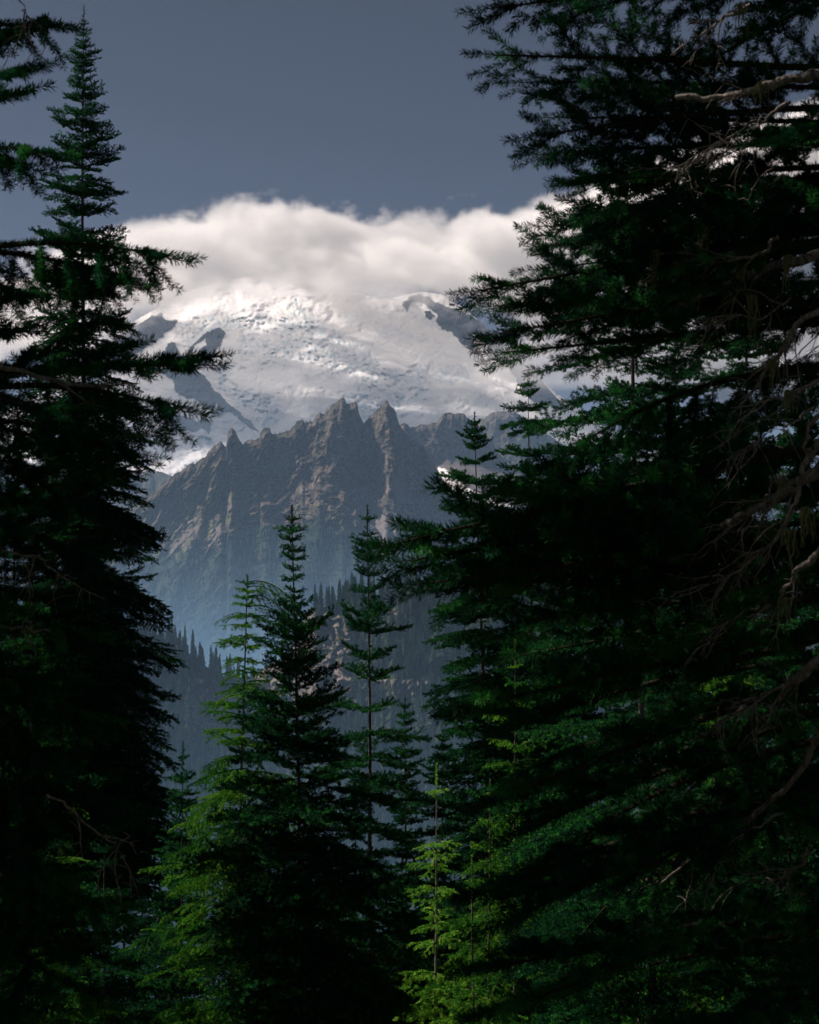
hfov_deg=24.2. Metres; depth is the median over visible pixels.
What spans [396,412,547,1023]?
fir tree
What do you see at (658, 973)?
hemlock tree
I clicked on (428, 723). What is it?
conifer
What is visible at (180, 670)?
conifer
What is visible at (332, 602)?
conifer
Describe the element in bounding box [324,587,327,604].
conifer
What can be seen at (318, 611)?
conifer
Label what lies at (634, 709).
fir tree
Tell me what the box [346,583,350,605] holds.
conifer
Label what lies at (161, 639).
conifer
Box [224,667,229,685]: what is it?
conifer
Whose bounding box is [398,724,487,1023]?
fir tree
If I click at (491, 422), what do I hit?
distant ridge
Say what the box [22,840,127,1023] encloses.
hemlock tree
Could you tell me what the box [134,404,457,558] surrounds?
rocks
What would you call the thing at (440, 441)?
saddle ridge
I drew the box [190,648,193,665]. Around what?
conifer
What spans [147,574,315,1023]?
hemlock tree
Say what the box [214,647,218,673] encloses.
conifer
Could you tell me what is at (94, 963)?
hemlock tree
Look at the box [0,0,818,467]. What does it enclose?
sky
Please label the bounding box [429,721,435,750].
conifer
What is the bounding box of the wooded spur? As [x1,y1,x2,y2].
[17,583,818,1004]
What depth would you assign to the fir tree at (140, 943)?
59.39 m
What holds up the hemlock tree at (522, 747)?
on the ground
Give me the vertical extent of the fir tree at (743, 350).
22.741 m
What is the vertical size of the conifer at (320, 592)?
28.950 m
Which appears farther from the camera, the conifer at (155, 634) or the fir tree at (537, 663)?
the conifer at (155, 634)
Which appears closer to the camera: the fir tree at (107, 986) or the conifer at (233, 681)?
the fir tree at (107, 986)
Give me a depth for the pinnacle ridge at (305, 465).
5407.88 m
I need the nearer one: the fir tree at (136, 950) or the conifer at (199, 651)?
the fir tree at (136, 950)
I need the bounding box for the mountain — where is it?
[1,276,651,475]
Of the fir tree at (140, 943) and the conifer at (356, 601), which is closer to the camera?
the fir tree at (140, 943)
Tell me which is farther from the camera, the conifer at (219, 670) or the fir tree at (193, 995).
the conifer at (219, 670)
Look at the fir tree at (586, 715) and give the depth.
37.64 m
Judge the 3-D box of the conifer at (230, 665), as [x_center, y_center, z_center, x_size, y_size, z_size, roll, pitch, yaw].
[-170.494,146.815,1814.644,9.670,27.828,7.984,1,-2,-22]
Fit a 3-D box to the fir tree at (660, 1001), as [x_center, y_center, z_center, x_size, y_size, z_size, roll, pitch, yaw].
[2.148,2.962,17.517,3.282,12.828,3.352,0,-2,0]
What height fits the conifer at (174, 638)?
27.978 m
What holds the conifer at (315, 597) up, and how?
on the wooded spur
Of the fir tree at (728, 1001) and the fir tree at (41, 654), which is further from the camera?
the fir tree at (41, 654)
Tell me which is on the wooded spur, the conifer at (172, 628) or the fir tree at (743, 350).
the conifer at (172, 628)
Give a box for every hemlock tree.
[0,604,108,1023]
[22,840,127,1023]
[118,765,279,1022]
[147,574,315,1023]
[431,639,564,1023]
[443,779,524,1023]
[584,815,686,1023]
[617,631,816,1023]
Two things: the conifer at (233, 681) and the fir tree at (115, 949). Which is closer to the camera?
the fir tree at (115, 949)
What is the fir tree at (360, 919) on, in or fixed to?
on the ground
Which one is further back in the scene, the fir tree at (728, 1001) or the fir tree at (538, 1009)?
the fir tree at (538, 1009)
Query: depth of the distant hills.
8793.24 m
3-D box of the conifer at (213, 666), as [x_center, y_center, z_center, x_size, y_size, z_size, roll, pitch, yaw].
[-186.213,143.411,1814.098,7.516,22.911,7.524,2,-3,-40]
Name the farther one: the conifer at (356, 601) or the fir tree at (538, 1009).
the conifer at (356, 601)
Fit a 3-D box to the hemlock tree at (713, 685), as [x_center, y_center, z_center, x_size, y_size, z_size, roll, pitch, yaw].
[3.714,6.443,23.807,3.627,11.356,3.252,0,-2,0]
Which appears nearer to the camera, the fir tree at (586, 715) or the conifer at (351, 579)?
the fir tree at (586, 715)
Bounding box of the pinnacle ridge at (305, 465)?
[3,397,569,675]
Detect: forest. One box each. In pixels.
[1,573,818,1022]
[18,510,485,676]
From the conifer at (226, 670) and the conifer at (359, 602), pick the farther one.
the conifer at (226, 670)
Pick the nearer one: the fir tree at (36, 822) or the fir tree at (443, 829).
the fir tree at (36, 822)
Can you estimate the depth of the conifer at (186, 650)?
1812.93 m
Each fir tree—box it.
[0,0,236,1023]
[0,7,208,1023]
[0,453,81,1007]
[36,582,132,1023]
[60,824,156,1023]
[88,880,157,1022]
[120,803,185,1023]
[125,853,208,1023]
[128,899,162,1014]
[132,741,226,1023]
[165,888,214,1014]
[179,504,421,1023]
[308,504,444,1023]
[333,806,382,956]
[350,0,818,1023]
[363,694,446,1023]
[379,837,433,1023]
[391,763,475,1023]
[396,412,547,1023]
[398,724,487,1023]
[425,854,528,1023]
[438,376,595,1022]
[464,139,818,1023]
[476,762,627,1023]
[490,582,629,1023]
[559,322,761,1023]
[686,285,818,1022]
[686,673,818,1023]
[696,395,818,1023]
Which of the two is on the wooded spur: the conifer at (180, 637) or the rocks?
the conifer at (180, 637)
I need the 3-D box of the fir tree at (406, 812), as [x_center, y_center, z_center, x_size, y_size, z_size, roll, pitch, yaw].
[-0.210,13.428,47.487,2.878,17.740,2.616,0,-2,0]
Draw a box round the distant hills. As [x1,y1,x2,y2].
[0,462,171,576]
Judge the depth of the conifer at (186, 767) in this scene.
1664.03 m
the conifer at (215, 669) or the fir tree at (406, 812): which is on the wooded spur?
the conifer at (215, 669)
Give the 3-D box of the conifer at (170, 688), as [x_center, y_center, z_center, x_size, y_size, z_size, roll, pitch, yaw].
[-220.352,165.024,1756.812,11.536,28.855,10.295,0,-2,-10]
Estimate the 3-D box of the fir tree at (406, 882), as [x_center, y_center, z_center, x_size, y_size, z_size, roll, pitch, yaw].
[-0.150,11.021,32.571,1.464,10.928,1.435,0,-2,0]
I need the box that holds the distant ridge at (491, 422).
[479,411,818,527]
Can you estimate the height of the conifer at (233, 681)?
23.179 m
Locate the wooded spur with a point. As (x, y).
(205, 685)
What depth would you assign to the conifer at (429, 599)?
1789.83 m
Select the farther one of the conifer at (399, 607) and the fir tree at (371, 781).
the conifer at (399, 607)
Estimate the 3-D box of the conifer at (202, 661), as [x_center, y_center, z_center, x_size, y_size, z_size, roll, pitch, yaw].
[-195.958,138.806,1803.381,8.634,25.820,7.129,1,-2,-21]
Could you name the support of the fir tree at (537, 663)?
on the ground
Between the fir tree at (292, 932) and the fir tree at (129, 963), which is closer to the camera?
the fir tree at (292, 932)
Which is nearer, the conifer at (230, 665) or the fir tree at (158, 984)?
the fir tree at (158, 984)
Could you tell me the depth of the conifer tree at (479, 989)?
20.83 m
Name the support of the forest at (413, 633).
on the wooded spur
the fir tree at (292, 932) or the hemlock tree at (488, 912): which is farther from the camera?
the hemlock tree at (488, 912)
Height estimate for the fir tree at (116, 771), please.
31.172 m
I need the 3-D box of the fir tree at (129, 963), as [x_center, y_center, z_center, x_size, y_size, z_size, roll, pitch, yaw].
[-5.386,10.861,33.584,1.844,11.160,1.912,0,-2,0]
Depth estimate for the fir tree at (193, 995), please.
59.41 m
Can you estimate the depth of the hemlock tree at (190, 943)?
28.63 m
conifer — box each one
[141,620,146,636]
[152,625,158,641]
[160,630,163,646]
[168,677,173,704]
[169,619,173,643]
[172,628,175,648]
[178,631,181,649]
[178,654,184,676]
[183,626,185,648]
[184,638,187,655]
[184,757,189,783]
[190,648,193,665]
[198,642,200,662]
[199,647,205,670]
[212,652,215,673]
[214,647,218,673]
[214,661,218,676]
[217,657,220,675]
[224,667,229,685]
[228,654,232,678]
[231,667,235,685]
[312,584,316,609]
[316,593,321,617]
[317,587,324,609]
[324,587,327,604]
[330,597,335,613]
[337,584,342,608]
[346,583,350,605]
[349,572,353,596]
[354,588,358,608]
[358,590,363,612]
[396,594,401,618]
[426,590,431,606]
[426,707,431,732]
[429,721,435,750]
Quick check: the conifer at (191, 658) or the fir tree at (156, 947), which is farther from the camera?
the conifer at (191, 658)
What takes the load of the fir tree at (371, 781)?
on the ground
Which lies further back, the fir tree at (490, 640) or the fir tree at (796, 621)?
the fir tree at (490, 640)
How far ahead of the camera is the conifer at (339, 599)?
1809.90 m
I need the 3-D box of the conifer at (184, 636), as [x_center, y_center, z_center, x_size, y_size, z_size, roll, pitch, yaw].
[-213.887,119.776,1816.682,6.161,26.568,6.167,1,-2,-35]
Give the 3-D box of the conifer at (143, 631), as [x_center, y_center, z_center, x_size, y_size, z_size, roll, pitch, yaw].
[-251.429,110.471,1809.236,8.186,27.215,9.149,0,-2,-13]
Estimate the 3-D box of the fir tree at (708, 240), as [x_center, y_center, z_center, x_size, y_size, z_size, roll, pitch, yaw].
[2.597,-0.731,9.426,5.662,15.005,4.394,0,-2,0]
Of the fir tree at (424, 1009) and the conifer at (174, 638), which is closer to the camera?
the fir tree at (424, 1009)
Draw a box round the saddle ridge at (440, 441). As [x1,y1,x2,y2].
[400,412,536,509]
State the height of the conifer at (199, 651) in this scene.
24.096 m

